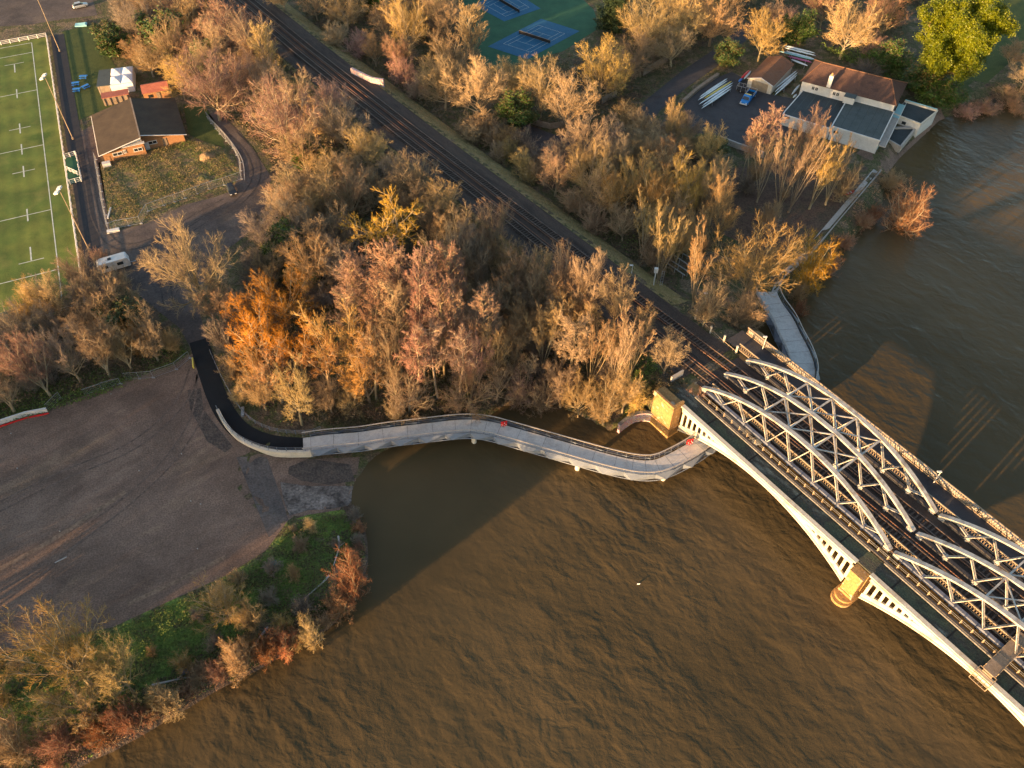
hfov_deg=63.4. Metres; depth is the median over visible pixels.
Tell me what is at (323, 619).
shrub
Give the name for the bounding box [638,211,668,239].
shrub
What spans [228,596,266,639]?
shrub
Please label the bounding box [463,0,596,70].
tennis surround
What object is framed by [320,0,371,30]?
broad tree
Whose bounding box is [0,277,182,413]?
brambles
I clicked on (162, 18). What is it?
broad tree
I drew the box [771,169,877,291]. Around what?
towpath
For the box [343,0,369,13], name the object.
broad tree
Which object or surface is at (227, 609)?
broad tree
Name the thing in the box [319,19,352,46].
shrub
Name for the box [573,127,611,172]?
bare tree
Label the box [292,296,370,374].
twisted tree
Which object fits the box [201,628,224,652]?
shrub
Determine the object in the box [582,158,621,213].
bare tree
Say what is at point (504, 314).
shrub
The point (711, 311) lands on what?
shrub
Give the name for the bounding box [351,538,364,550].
shrub
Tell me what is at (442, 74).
broad tree
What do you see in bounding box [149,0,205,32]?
broad tree
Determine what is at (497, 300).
bare tree
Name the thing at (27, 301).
bare tree
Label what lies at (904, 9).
ivy tree
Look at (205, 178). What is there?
earth mound
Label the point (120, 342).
bare tree
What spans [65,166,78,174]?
open gate
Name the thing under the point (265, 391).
bare tree
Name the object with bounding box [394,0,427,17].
broad tree
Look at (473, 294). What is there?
shrub
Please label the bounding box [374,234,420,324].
alder tree
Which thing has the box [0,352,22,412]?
bare tree
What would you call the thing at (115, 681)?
broad tree
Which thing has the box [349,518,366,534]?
shrub
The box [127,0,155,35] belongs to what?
bare tree
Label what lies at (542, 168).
broad tree
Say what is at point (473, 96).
broad tree
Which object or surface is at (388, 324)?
broad tree
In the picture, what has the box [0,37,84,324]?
rugby pitch
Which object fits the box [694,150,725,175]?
shrub
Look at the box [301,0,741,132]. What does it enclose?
brambles
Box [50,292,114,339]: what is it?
broad tree
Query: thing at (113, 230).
rubble bag
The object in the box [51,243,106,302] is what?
bare tree
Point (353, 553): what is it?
shrub
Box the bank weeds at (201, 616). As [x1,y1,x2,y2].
[0,514,366,767]
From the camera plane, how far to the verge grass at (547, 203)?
195.44 m
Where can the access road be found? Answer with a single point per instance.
(676, 85)
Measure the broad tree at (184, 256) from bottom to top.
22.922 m
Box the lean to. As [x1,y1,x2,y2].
[101,88,129,105]
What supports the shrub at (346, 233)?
on the ground at (592, 40)
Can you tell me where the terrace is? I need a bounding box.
[894,100,937,136]
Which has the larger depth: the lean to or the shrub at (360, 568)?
the lean to
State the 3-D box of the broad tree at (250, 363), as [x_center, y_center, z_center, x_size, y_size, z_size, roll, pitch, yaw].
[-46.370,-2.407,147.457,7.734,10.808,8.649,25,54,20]
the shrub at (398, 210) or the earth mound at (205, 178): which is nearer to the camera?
the shrub at (398, 210)
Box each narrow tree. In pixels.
[246,20,277,76]
[454,0,489,67]
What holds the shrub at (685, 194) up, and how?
on the ground at (592, 40)
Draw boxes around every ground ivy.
[0,345,187,423]
[245,178,647,424]
[462,133,699,302]
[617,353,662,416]
[820,42,963,106]
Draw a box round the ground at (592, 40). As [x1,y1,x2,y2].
[0,0,1023,767]
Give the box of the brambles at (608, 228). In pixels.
[449,125,705,303]
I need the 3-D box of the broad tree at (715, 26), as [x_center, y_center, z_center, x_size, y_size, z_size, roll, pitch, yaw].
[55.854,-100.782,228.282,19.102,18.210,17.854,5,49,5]
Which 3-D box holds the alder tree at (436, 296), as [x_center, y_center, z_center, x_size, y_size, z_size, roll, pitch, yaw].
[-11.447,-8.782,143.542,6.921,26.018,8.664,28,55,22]
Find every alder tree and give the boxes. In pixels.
[270,159,304,193]
[276,242,293,265]
[282,268,296,296]
[322,282,365,358]
[332,249,377,326]
[339,257,364,325]
[346,319,393,400]
[357,274,393,368]
[358,238,414,318]
[369,278,412,376]
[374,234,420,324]
[390,318,436,397]
[402,240,444,314]
[402,266,436,377]
[403,315,451,399]
[420,272,466,376]
[426,239,466,313]
[427,212,451,253]
[433,277,475,357]
[437,322,480,394]
[447,248,468,316]
[461,280,502,368]
[461,281,474,306]
[510,290,531,319]
[522,352,538,382]
[537,299,575,358]
[541,293,565,340]
[548,311,604,379]
[584,301,602,333]
[600,320,618,351]
[740,109,769,178]
[740,117,765,177]
[760,101,787,175]
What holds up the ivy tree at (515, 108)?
on the ground at (592, 40)
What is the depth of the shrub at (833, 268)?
172.61 m
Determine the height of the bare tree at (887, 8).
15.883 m
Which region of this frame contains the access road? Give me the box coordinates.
[518,17,763,157]
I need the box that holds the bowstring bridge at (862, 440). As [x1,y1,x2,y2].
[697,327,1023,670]
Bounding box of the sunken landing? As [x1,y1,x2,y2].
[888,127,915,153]
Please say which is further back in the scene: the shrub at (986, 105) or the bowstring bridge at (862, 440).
the shrub at (986, 105)
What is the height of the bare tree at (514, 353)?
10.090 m
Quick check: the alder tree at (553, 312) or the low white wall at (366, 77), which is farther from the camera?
the low white wall at (366, 77)
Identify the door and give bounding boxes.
[144,142,150,149]
[162,138,167,145]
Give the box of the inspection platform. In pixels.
[969,629,1023,690]
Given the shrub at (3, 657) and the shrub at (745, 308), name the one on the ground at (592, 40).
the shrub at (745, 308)
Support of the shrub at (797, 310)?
on the ground at (592, 40)
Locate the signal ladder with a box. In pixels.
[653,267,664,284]
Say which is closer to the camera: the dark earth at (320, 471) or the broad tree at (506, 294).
the dark earth at (320, 471)
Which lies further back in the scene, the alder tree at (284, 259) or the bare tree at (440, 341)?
the alder tree at (284, 259)
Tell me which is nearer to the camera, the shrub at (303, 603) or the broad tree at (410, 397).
the shrub at (303, 603)
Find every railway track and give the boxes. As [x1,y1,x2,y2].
[230,0,1023,638]
[246,0,1023,612]
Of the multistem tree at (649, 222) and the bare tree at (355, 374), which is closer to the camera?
the bare tree at (355, 374)
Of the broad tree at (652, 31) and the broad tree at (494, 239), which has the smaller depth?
the broad tree at (494, 239)
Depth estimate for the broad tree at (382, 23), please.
230.22 m
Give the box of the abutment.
[650,342,768,437]
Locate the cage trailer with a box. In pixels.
[736,82,747,92]
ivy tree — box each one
[88,23,132,57]
[89,18,120,39]
[91,294,146,338]
[128,5,187,55]
[187,36,224,72]
[259,215,312,264]
[282,251,323,292]
[283,132,325,171]
[359,0,393,14]
[494,87,540,131]
[690,131,723,154]
[700,138,730,163]
[713,35,747,67]
[777,13,808,45]
[794,8,819,44]
[866,37,916,74]
[882,0,912,21]
[897,62,948,95]
[920,77,971,110]
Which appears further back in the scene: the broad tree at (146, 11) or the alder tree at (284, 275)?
the broad tree at (146, 11)
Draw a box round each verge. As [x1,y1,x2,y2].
[215,0,577,311]
[273,0,688,304]
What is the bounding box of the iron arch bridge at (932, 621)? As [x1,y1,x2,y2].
[653,372,1023,725]
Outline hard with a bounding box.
[856,107,944,172]
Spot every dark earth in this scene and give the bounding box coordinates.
[187,388,232,451]
[288,459,354,484]
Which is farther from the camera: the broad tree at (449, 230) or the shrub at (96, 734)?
the broad tree at (449, 230)
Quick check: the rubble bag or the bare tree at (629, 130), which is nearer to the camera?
the rubble bag
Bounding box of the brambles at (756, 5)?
[729,0,928,101]
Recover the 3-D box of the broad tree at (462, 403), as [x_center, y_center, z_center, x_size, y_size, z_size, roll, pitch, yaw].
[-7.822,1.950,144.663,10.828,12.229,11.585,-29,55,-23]
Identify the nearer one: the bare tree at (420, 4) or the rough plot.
the rough plot
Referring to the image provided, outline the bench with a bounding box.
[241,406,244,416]
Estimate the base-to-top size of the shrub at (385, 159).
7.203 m
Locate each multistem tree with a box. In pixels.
[524,299,564,363]
[578,297,618,386]
[604,315,636,397]
[616,299,656,377]
[634,184,668,256]
[649,203,691,283]
[680,159,712,218]
[687,214,719,307]
[752,130,783,202]
[771,121,819,210]
[787,121,838,212]
[808,136,850,209]
[824,130,857,204]
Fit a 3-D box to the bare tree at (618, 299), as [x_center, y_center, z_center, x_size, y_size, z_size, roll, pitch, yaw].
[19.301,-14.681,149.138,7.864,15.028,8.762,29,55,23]
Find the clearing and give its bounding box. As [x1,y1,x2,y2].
[695,164,864,265]
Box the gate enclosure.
[66,163,81,183]
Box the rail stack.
[666,249,689,277]
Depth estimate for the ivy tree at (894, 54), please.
221.44 m
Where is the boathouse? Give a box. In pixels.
[780,59,907,153]
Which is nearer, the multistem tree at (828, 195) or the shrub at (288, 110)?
the multistem tree at (828, 195)
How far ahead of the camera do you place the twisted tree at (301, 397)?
138.57 m
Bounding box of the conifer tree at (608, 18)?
[592,0,631,34]
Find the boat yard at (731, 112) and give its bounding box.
[684,72,793,145]
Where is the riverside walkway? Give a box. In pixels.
[302,288,819,480]
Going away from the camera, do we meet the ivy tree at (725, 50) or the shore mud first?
the shore mud
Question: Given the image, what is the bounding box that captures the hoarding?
[0,407,47,424]
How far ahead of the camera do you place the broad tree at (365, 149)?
189.36 m
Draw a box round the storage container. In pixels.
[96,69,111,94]
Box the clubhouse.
[91,98,186,167]
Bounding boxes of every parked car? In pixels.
[72,1,87,8]
[225,182,236,195]
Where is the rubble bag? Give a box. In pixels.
[107,227,119,233]
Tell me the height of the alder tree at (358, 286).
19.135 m
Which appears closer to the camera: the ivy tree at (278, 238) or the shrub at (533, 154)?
the ivy tree at (278, 238)
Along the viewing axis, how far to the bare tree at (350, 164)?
185.02 m
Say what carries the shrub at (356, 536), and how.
on the bank
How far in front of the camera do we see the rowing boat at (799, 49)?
230.78 m
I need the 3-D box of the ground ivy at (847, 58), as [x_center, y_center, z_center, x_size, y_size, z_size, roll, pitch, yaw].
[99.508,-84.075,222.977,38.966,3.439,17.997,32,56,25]
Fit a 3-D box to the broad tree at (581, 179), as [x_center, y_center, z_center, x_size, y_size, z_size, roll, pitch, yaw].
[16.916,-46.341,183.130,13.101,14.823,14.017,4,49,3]
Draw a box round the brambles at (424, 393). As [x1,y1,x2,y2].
[234,161,650,426]
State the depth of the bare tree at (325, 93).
196.62 m
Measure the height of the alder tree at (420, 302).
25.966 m
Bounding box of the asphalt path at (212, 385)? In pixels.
[189,338,302,449]
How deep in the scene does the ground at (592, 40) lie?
189.05 m
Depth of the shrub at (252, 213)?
175.66 m
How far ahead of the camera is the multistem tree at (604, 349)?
142.07 m
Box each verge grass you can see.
[223,6,502,239]
[290,11,722,335]
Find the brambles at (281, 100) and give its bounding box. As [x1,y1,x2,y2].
[110,3,401,201]
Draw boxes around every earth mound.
[195,174,214,184]
[199,152,214,162]
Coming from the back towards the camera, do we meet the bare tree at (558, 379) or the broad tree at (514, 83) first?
the broad tree at (514, 83)
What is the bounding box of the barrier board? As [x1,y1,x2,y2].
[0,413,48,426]
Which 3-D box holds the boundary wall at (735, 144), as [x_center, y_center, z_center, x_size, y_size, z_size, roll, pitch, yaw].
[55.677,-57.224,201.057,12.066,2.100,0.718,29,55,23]
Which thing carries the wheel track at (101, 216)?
on the tarmac
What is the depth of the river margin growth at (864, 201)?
190.01 m
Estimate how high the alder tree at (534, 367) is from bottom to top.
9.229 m
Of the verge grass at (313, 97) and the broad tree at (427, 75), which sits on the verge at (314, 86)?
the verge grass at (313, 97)
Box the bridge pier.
[830,514,945,607]
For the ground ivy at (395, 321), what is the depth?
159.39 m
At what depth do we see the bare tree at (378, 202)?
182.19 m
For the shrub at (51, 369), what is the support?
on the ground at (592, 40)
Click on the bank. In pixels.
(273, 544)
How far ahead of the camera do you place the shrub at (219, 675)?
115.21 m
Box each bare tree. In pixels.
[0,325,51,396]
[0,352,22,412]
[3,273,50,327]
[17,268,65,318]
[21,273,51,311]
[21,340,41,363]
[29,298,65,336]
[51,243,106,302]
[54,277,102,317]
[61,308,118,376]
[63,264,80,287]
[94,320,136,369]
[105,0,136,35]
[111,0,154,37]
[117,33,147,59]
[122,297,162,361]
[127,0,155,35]
[131,40,166,76]
[159,48,187,71]
[191,275,237,327]
[227,37,260,70]
[235,364,273,410]
[243,55,278,88]
[248,58,282,109]
[258,184,312,231]
[274,118,322,175]
[285,159,352,221]
[289,202,329,251]
[297,97,327,138]
[303,169,342,206]
[311,75,350,119]
[311,108,343,147]
[322,164,374,220]
[324,149,376,190]
[330,324,389,402]
[357,170,390,210]
[359,29,388,66]
[371,323,404,399]
[381,33,407,75]
[389,276,413,314]
[394,295,427,332]
[397,178,429,218]
[409,0,431,14]
[413,200,443,244]
[417,0,459,43]
[426,308,473,356]
[433,197,460,228]
[440,201,474,247]
[444,217,483,274]
[457,258,488,293]
[462,332,494,391]
[465,278,506,332]
[478,318,512,380]
[488,264,523,312]
[490,235,534,281]
[491,304,533,361]
[499,53,544,93]
[500,336,529,377]
[508,293,541,348]
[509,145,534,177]
[517,51,560,120]
[519,261,558,327]
[537,144,575,196]
[542,66,604,133]
[542,357,583,407]
[553,286,596,338]
[566,137,597,173]
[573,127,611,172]
[580,47,630,95]
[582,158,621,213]
[585,369,628,425]
[593,108,623,158]
[597,263,636,328]
[598,168,638,225]
[599,131,632,178]
[606,121,647,147]
[606,201,645,240]
[613,49,646,87]
[613,362,645,413]
[628,124,674,158]
[630,298,658,336]
[632,161,680,221]
[637,109,649,134]
[645,184,697,233]
[648,155,683,187]
[648,326,691,373]
[652,0,681,14]
[658,215,689,256]
[662,95,688,142]
[665,145,703,217]
[667,208,699,266]
[674,202,709,257]
[675,124,711,158]
[691,150,733,191]
[693,119,728,168]
[699,158,739,222]
[699,174,744,245]
[746,156,767,184]
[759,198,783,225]
[760,0,788,30]
[761,212,781,236]
[788,152,809,186]
[789,102,831,161]
[818,166,836,187]
[859,29,890,61]
[866,0,914,35]
[997,35,1023,66]
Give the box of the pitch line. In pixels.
[0,43,61,295]
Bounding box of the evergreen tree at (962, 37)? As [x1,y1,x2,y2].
[912,0,1020,83]
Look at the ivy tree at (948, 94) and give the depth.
211.39 m
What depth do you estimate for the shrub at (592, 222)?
177.72 m
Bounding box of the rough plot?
[99,138,238,228]
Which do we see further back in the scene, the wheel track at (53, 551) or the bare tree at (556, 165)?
the bare tree at (556, 165)
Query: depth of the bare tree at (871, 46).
226.01 m
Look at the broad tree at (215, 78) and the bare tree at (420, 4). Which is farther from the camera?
the bare tree at (420, 4)
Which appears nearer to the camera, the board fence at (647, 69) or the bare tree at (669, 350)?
the bare tree at (669, 350)
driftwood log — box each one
[152,676,190,685]
[304,575,329,598]
[333,536,344,565]
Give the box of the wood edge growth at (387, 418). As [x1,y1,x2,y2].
[325,388,627,426]
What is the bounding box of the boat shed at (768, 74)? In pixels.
[747,56,793,94]
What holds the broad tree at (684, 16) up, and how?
on the ground at (592, 40)
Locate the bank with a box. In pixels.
[0,510,363,767]
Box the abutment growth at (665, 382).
[646,366,686,397]
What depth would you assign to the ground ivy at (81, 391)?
150.63 m
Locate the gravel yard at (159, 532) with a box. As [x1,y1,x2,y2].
[0,354,359,653]
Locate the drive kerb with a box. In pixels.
[206,116,244,179]
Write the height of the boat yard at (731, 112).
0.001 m
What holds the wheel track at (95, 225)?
on the tarmac
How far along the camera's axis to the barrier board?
146.38 m
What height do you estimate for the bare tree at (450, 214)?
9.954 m
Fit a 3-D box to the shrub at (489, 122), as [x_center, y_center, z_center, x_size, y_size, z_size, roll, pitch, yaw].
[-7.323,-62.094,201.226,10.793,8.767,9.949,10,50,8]
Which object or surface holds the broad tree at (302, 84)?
on the ground at (592, 40)
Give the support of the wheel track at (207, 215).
on the tarmac
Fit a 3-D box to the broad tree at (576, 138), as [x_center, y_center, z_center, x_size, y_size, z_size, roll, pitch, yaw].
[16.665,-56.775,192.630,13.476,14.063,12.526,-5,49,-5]
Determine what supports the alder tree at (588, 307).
on the ground at (592, 40)
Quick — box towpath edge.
[806,170,880,259]
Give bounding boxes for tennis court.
[475,0,540,20]
[488,19,578,58]
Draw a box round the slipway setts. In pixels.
[280,482,352,514]
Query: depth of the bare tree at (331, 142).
196.95 m
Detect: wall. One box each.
[216,409,312,457]
[350,67,384,87]
[617,410,653,432]
[682,73,719,102]
[722,136,763,157]
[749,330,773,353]
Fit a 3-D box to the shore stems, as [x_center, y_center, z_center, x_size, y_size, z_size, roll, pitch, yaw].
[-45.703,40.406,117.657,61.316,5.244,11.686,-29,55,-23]
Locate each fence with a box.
[0,33,47,44]
[0,305,29,321]
[45,33,85,304]
[81,378,122,392]
[93,112,242,229]
[125,351,191,379]
[528,120,563,128]
[602,91,616,103]
[643,55,668,75]
[702,321,737,352]
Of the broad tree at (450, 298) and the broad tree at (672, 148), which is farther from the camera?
the broad tree at (672, 148)
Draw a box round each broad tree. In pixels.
[0,296,50,359]
[0,330,20,373]
[0,593,127,721]
[0,664,27,730]
[0,701,32,763]
[14,658,106,733]
[25,319,93,384]
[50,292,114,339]
[64,260,145,313]
[72,627,142,708]
[134,0,163,16]
[135,14,190,67]
[136,0,168,9]
[137,210,241,318]
[141,0,195,20]
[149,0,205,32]
[157,13,191,55]
[157,54,201,99]
[158,0,214,38]
[161,45,258,120]
[166,30,195,69]
[175,23,203,47]
[182,572,253,635]
[184,11,247,68]
[185,0,241,27]
[187,38,239,76]
[190,0,259,54]
[206,65,251,111]
[219,7,281,57]
[219,46,272,95]
[220,290,278,344]
[226,342,272,392]
[234,205,284,253]
[238,265,320,331]
[240,69,325,161]
[240,79,279,118]
[246,235,278,270]
[246,242,286,291]
[257,180,315,230]
[261,63,316,111]
[262,0,287,10]
[274,217,339,269]
[276,228,352,294]
[280,191,324,223]
[289,197,360,255]
[293,0,335,20]
[298,182,318,209]
[306,92,372,153]
[306,147,352,188]
[306,230,375,290]
[309,373,340,413]
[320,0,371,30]
[328,168,366,205]
[339,123,392,167]
[339,269,376,310]
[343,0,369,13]
[355,158,386,193]
[361,0,405,32]
[362,270,396,315]
[363,165,412,207]
[365,4,404,46]
[365,300,423,349]
[376,0,435,56]
[376,154,419,191]
[377,367,438,420]
[382,33,418,68]
[385,3,413,38]
[385,328,425,362]
[387,148,441,199]
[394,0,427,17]
[411,0,454,26]
[411,248,479,309]
[414,52,461,98]
[416,176,461,219]
[416,217,477,279]
[418,52,468,110]
[421,28,473,77]
[430,277,467,317]
[433,58,469,95]
[436,361,497,422]
[441,52,510,120]
[452,299,499,353]
[453,59,492,101]
[458,230,497,275]
[467,196,515,249]
[474,238,521,276]
[474,358,517,406]
[481,55,528,98]
[485,261,550,319]
[491,240,547,308]
[519,244,556,293]
[527,152,561,185]
[537,238,587,302]
[538,268,596,332]
[557,109,611,160]
[559,368,601,420]
[561,137,619,200]
[566,247,613,314]
[575,32,634,102]
[612,132,659,171]
[613,146,665,205]
[614,0,682,54]
[614,24,672,79]
[624,147,678,196]
[625,108,665,136]
[634,136,681,167]
[643,0,711,47]
[643,22,701,66]
[645,134,704,185]
[664,107,705,142]
[686,0,749,46]
[692,0,725,21]
[701,210,810,314]
[744,5,791,61]
[777,4,802,27]
[803,0,850,29]
[809,0,831,19]
[822,0,889,59]
[867,0,887,14]
[1008,62,1023,88]
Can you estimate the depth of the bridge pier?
124.71 m
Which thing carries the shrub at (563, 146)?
on the ground at (592, 40)
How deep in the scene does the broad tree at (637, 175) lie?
179.05 m
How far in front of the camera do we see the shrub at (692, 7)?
241.91 m
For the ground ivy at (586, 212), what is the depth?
181.29 m
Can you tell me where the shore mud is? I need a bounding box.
[66,504,367,767]
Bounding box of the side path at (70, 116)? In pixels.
[51,34,106,294]
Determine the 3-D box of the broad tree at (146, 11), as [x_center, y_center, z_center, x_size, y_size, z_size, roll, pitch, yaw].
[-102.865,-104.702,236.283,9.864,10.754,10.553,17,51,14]
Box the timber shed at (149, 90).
[140,80,169,97]
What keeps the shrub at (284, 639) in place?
on the bank
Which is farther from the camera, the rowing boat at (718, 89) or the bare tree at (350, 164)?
the rowing boat at (718, 89)
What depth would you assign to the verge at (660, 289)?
189.04 m
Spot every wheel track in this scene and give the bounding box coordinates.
[0,368,189,501]
[0,372,198,511]
[0,490,125,570]
[26,374,196,575]
[34,395,206,581]
[77,149,227,249]
[85,147,221,244]
[127,555,225,605]
[160,134,252,307]
[170,132,260,305]
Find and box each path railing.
[209,349,320,433]
[216,406,310,450]
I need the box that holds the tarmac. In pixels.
[81,111,270,347]
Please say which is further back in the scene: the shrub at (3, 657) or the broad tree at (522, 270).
the broad tree at (522, 270)
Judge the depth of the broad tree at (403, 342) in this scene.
152.04 m
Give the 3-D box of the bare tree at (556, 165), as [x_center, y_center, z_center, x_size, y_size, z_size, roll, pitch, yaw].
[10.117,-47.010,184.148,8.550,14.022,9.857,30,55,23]
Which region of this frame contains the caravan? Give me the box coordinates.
[96,252,135,273]
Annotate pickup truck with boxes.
[739,87,757,105]
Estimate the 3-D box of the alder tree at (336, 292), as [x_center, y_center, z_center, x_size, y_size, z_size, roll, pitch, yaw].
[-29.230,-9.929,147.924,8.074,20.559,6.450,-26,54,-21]
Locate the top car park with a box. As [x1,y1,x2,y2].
[0,0,96,26]
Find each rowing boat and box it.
[699,80,727,99]
[700,79,725,96]
[700,83,731,103]
[701,89,729,108]
[702,85,731,105]
[705,81,731,97]
[775,73,796,91]
[775,75,796,94]
[776,71,795,86]
[779,51,812,59]
[786,46,813,52]
[786,51,813,58]
[787,48,815,55]
[788,56,810,61]
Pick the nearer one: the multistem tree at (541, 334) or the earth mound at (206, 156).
the multistem tree at (541, 334)
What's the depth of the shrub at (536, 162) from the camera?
192.24 m
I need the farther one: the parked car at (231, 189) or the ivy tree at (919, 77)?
the ivy tree at (919, 77)
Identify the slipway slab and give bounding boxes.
[237,457,287,536]
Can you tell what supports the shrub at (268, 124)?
on the ground at (592, 40)
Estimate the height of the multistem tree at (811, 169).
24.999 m
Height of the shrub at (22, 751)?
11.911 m
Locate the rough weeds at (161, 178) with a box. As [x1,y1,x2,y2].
[102,140,235,220]
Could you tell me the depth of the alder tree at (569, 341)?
142.23 m
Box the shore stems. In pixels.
[0,532,367,767]
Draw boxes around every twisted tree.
[224,295,288,372]
[242,339,293,408]
[252,309,327,372]
[269,351,313,425]
[285,316,354,391]
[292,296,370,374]
[339,184,423,254]
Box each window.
[112,151,122,156]
[133,147,142,151]
[148,140,156,144]
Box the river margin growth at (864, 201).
[816,166,888,259]
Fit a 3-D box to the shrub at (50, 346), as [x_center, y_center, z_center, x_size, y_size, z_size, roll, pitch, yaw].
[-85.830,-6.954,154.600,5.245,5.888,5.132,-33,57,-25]
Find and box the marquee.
[110,66,135,91]
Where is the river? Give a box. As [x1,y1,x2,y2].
[80,98,1023,767]
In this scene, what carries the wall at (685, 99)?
on the ground at (592, 40)
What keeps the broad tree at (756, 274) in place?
on the ground at (592, 40)
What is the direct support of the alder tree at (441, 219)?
on the ground at (592, 40)
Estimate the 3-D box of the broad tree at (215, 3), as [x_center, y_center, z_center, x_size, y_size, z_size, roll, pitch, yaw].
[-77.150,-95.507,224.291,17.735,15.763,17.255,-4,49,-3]
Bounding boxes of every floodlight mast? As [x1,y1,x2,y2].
[38,1,60,51]
[39,73,73,139]
[53,186,90,250]
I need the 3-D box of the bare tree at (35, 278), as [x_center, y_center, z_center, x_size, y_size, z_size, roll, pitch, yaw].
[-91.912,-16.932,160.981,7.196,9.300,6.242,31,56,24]
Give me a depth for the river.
126.73 m
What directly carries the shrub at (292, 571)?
on the bank
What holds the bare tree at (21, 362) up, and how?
on the ground at (592, 40)
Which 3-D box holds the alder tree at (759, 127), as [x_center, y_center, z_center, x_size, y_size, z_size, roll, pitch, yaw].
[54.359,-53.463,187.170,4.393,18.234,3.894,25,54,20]
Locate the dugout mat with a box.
[66,155,81,183]
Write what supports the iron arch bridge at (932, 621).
on the ground at (592, 40)
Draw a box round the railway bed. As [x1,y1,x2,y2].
[219,0,729,378]
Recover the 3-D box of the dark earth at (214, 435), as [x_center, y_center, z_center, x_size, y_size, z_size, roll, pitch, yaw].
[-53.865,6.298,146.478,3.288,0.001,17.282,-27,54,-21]
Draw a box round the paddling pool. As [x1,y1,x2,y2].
[75,22,86,26]
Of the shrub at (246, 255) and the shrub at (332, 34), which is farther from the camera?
the shrub at (332, 34)
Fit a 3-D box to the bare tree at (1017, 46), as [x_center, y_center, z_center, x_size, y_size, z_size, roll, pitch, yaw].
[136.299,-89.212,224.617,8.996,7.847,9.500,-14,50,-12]
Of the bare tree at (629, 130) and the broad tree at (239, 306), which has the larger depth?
the bare tree at (629, 130)
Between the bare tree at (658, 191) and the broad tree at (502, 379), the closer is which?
the broad tree at (502, 379)
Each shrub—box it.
[0,315,16,344]
[0,645,7,667]
[0,680,16,709]
[0,725,35,767]
[2,761,13,767]
[4,652,29,672]
[10,304,31,325]
[17,368,48,391]
[22,712,82,760]
[35,359,57,379]
[40,753,63,767]
[41,334,63,359]
[62,348,85,370]
[72,705,118,755]
[90,246,108,258]
[98,694,151,736]
[105,270,131,288]
[119,317,148,358]
[126,316,151,339]
[137,701,160,728]
[143,678,185,723]
[143,687,167,712]
[145,643,159,657]
[156,326,183,361]
[167,647,197,675]
[172,679,195,700]
[183,674,207,696]
[185,658,212,682]
[188,608,206,623]
[201,310,243,352]
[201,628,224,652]
[203,579,237,605]
[203,654,229,689]
[215,346,251,385]
[217,635,256,687]
[218,647,237,674]
[225,251,276,293]
[225,566,248,588]
[227,387,247,407]
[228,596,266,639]
[232,634,257,660]
[233,286,260,314]
[237,211,266,242]
[238,247,261,269]
[238,269,282,304]
[246,630,281,671]
[256,584,279,607]
[260,634,281,656]
[261,108,294,140]
[262,555,282,576]
[263,621,301,662]
[268,609,293,636]
[269,98,296,117]
[282,562,299,583]
[284,115,306,137]
[288,524,297,533]
[288,592,317,615]
[288,626,306,652]
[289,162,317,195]
[291,531,311,553]
[297,607,324,653]
[301,281,319,304]
[301,516,317,532]
[303,280,340,314]
[311,154,334,179]
[312,611,333,630]
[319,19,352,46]
[321,214,356,240]
[321,580,356,625]
[323,543,373,611]
[325,0,346,21]
[327,538,340,548]
[328,153,356,175]
[330,218,362,251]
[331,236,354,260]
[333,377,364,420]
[334,28,376,58]
[341,505,363,524]
[347,547,359,559]
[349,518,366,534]
[350,531,365,544]
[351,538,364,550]
[354,556,362,569]
[378,149,397,176]
[383,396,410,425]
[385,50,417,91]
[385,201,408,224]
[400,324,428,349]
[403,72,429,101]
[405,6,433,37]
[409,177,442,214]
[417,17,436,39]
[420,343,453,364]
[427,36,446,56]
[447,355,475,385]
[454,110,481,135]
[460,121,484,144]
[463,109,500,142]
[464,278,497,313]
[465,224,490,250]
[471,265,505,301]
[479,119,507,148]
[489,140,509,162]
[492,118,513,133]
[492,299,513,326]
[493,122,521,150]
[494,136,522,164]
[498,314,518,344]
[505,123,540,153]
[505,363,537,414]
[517,139,549,166]
[517,160,539,185]
[522,376,560,418]
[523,333,554,356]
[527,156,542,173]
[531,359,556,383]
[543,136,574,168]
[555,183,598,218]
[577,199,611,235]
[577,340,599,359]
[593,350,623,382]
[599,325,643,375]
[611,135,636,169]
[614,97,645,131]
[622,375,657,416]
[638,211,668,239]
[638,234,678,275]
[643,230,663,250]
[651,118,674,141]
[655,130,676,155]
[676,160,705,188]
[676,180,695,211]
[681,0,704,18]
[683,182,717,214]
[685,209,712,232]
[687,268,730,332]
[691,7,714,32]
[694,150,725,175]
[694,233,715,254]
[712,4,733,29]
[716,276,768,332]
[733,171,761,195]
[758,209,767,220]
[788,279,810,304]
[789,226,844,295]
[790,299,810,317]
[820,250,846,276]
[829,160,866,204]
[837,232,858,254]
[845,57,886,75]
[851,210,877,234]
[852,10,868,26]
[866,202,886,221]
[879,168,906,193]
[879,177,936,241]
[953,102,982,122]
[970,96,1004,118]
[991,82,1023,108]
[1007,98,1023,117]
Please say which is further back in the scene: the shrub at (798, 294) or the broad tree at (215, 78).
the broad tree at (215, 78)
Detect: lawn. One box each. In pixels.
[63,24,116,119]
[183,103,224,147]
[959,0,1023,91]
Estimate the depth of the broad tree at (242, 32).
216.23 m
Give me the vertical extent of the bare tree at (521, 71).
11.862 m
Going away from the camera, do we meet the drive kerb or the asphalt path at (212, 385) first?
the asphalt path at (212, 385)
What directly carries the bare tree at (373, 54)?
on the ground at (592, 40)

